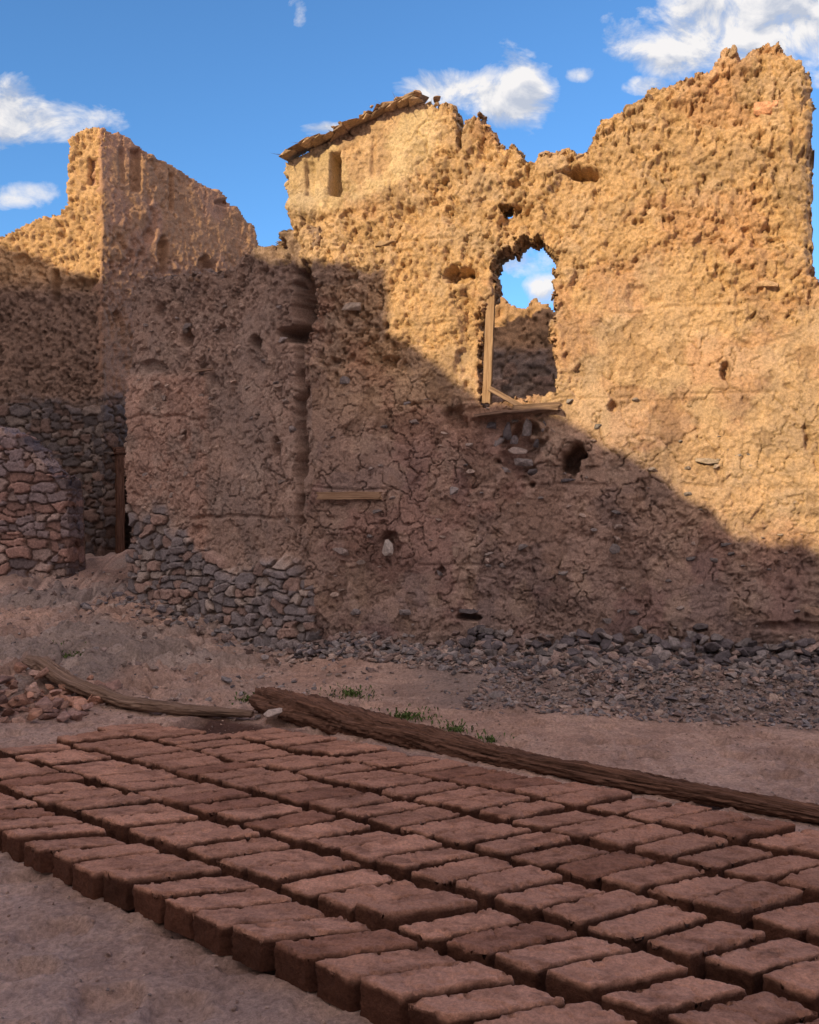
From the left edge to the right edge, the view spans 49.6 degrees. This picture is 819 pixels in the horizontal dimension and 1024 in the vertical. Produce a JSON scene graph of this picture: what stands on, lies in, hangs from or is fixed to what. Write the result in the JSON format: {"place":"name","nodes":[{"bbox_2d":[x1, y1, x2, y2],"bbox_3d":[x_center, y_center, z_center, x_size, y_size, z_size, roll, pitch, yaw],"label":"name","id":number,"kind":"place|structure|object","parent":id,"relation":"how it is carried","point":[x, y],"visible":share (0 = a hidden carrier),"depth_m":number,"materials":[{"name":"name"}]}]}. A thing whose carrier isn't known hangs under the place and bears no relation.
{"place":"outdoors","nodes":[
{"label":"outdoors","id":0,"kind":"place"},
{"bbox_2d":[112,447,125,453],"bbox_3d":[-5.163,-1.139,16.281,0.125,0.179,0.588,0,0,43],"label":"door lintel","id":1,"kind":"structure","parent":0,"point":[118,450],"depth_m":16.09,"materials":[{"name":"brown wood"}]},
{"bbox_2d":[0,549,818,1023],"bbox_3d":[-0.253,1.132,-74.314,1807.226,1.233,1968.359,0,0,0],"label":"ground","id":2,"kind":"structure","parent":0,"point":[78,941],"depth_m":6.29,"materials":[{"name":"soil"}]},
{"bbox_2d":[0,425,85,577],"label":"stone wall","id":3,"kind":"structure","parent":2,"relation":"on","point":[42,529],"depth_m":13.49,"materials":[{"name":"stone"}]},
{"bbox_2d":[0,127,108,555],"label":"tower front wall","id":4,"kind":"structure","parent":2,"relation":"on","point":[50,381],"depth_m":16.07,"materials":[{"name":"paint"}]},
{"bbox_2d":[0,662,120,722],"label":"rock pile","id":5,"kind":"object","parent":2,"relation":"on","point":[49,705],"visible":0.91,"depth_m":7.09,"materials":[{"name":"stone"}]},
{"bbox_2d":[43,640,85,657],"bbox_3d":[-3.447,1.430,8.987,0.397,0.295,0.422,0,0,37],"label":"weed clump","id":6,"kind":"object","parent":2,"relation":"on","point":[69,654],"visible":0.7,"depth_m":8.98,"materials":[{"name":"green plant"}]},
{"bbox_2d":[115,453,124,553],"bbox_3d":[-5.287,-0.172,16.175,0.105,1.891,0.151,0,0,42],"label":"door post","id":7,"kind":"object","parent":2,"relation":"on","point":[120,506],"depth_m":16.13,"materials":[{"name":"brown wood"}]},
{"bbox_2d":[21,655,253,717],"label":"wooden beam","id":8,"kind":"structure","parent":2,"relation":"on","point":[56,674],"depth_m":7.13,"materials":[{"name":"brown wood"}]},
{"bbox_2d":[90,127,258,555],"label":"tower side wall","id":9,"kind":"structure","parent":2,"relation":"on","point":[156,218],"depth_m":16.48,"materials":[{"name":"soil"}]},
{"bbox_2d":[124,225,321,650],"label":"wing wall","id":10,"kind":"structure","parent":2,"relation":"on","point":[237,563],"depth_m":10.65,"materials":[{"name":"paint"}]},
{"bbox_2d":[192,368,212,372],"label":"wing lintel","id":11,"kind":"structure","parent":10,"relation":"attached to","point":[202,370],"depth_m":10.82,"materials":[{"name":"brown wood"}]},
{"bbox_2d":[151,69,712,283],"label":"wall top stones","id":12,"kind":"object","parent":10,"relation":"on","point":[548,153],"depth_m":9.24,"materials":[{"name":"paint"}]},
{"bbox_2d":[229,692,254,704],"bbox_3d":[-1.378,1.587,7.547,0.302,0.098,0.298,0,0,33],"label":"weed clump","id":13,"kind":"object","parent":2,"relation":"on","point":[247,699],"visible":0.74,"depth_m":7.54,"materials":[{"name":"green plant"}]},
{"bbox_2d":[263,708,281,718],"bbox_3d":[-1.028,1.538,6.756,0.171,0.089,0.088,0,0,-8],"label":"boulder","id":14,"kind":"object","parent":2,"relation":"on","point":[272,713],"visible":0.78,"depth_m":6.73,"materials":[{"name":"stone"}]},
{"bbox_2d":[319,683,383,702],"bbox_3d":[-0.517,1.604,7.702,0.800,0.119,0.862,0,0,0],"label":"weed clump","id":15,"kind":"object","parent":2,"relation":"on","point":[351,692],"visible":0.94,"depth_m":7.74,"materials":[{"name":"green plant"}]},
{"bbox_2d":[370,703,441,724],"bbox_3d":[-0.088,1.598,6.907,0.698,0.112,0.810,0,0,0],"label":"weed clump","id":16,"kind":"object","parent":2,"relation":"on","point":[405,715],"visible":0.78,"depth_m":6.93,"materials":[{"name":"green plant"}]},
{"bbox_2d":[0,723,818,1023],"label":"drying adobe bricks","id":17,"kind":"object","parent":2,"relation":"on","point":[376,884],"visible":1,"depth_m":3.66,"materials":[{"name":"brick"}]},
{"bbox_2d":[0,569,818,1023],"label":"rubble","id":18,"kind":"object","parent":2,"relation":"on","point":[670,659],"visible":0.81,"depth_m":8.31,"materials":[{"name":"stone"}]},
{"bbox_2d":[419,719,485,734],"bbox_3d":[0.334,1.592,6.446,0.442,0.108,0.609,0,0,-45],"label":"weed clump","id":19,"kind":"object","parent":2,"relation":"on","point":[456,729],"visible":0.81,"depth_m":6.49,"materials":[{"name":"green plant"}]},
{"bbox_2d":[475,732,514,745],"bbox_3d":[0.592,1.595,6.200,0.286,0.096,0.282,0,0,0],"label":"weed clump","id":20,"kind":"object","parent":2,"relation":"on","point":[490,739],"visible":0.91,"depth_m":6.18,"materials":[{"name":"green plant"}]},
{"bbox_2d":[488,296,557,405],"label":"wall","id":21,"kind":"structure","parent":2,"relation":"on","point":[523,363],"depth_m":13.06,"materials":[{"name":"soil"}]},
{"bbox_2d":[249,687,818,824],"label":"fallen log","id":22,"kind":"object","parent":2,"relation":"on","point":[327,715],"visible":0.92,"depth_m":5.59,"materials":[{"name":"brown wood"}]},
{"bbox_2d":[283,41,818,657],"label":"wall","id":23,"kind":"structure","parent":2,"relation":"on","point":[687,333],"depth_m":8.93,"materials":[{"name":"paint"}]},
{"bbox_2d":[316,491,382,499],"bbox_3d":[-0.654,-0.179,9.607,0.766,0.090,0.065,0,0,17],"label":"lintel plank","id":24,"kind":"object","parent":23,"relation":"attached to","point":[346,495],"visible":1,"depth_m":9.58,"materials":[{"name":"brown wood"}]},
{"bbox_2d":[273,90,440,161],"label":"eave slabs","id":25,"kind":"structure","parent":23,"relation":"attached to","point":[307,144],"depth_m":9.56,"materials":[{"name":"stone"}]},
{"bbox_2d":[137,44,818,639],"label":"embedded stones","id":26,"kind":"object","parent":23,"relation":"attached to","point":[527,424],"visible":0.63,"depth_m":9.14,"materials":[{"name":"stone"}]},
{"bbox_2d":[482,284,495,403],"bbox_3d":[0.831,-1.754,9.267,0.131,1.266,0.110,0,0,15],"label":"window post","id":27,"kind":"object","parent":23,"relation":"attached to","point":[489,348],"depth_m":9.23,"materials":[{"name":"brown wood"}]},
{"bbox_2d":[474,407,560,417],"bbox_3d":[1.109,-1.019,9.076,0.885,0.085,0.209,0,0,16],"label":"window sill plank","id":28,"kind":"object","parent":23,"relation":"attached to","point":[513,412],"depth_m":8.99,"materials":[{"name":"brown wood"}]},
{"bbox_2d":[488,386,521,404],"bbox_3d":[0.993,-1.183,9.124,0.401,0.258,0.047,0,0,27],"label":"broken plank","id":29,"kind":"object","parent":28,"relation":"on","point":[503,396],"visible":1,"depth_m":9.11,"materials":[{"name":"brown wood"}]},
{"bbox_2d":[512,401,559,409],"bbox_3d":[1.290,-1.076,9.024,0.485,0.091,0.054,0,0,6],"label":"short broken plank","id":30,"kind":"object","parent":28,"relation":"on","point":[536,405],"visible":0.84,"depth_m":9.00,"materials":[{"name":"brown wood"}]},
{"bbox_2d":[0,0,818,311],"label":"sky","id":31,"kind":"structure","parent":0,"point":[210,89],"materials":[{"name":"blue"}]}
]}

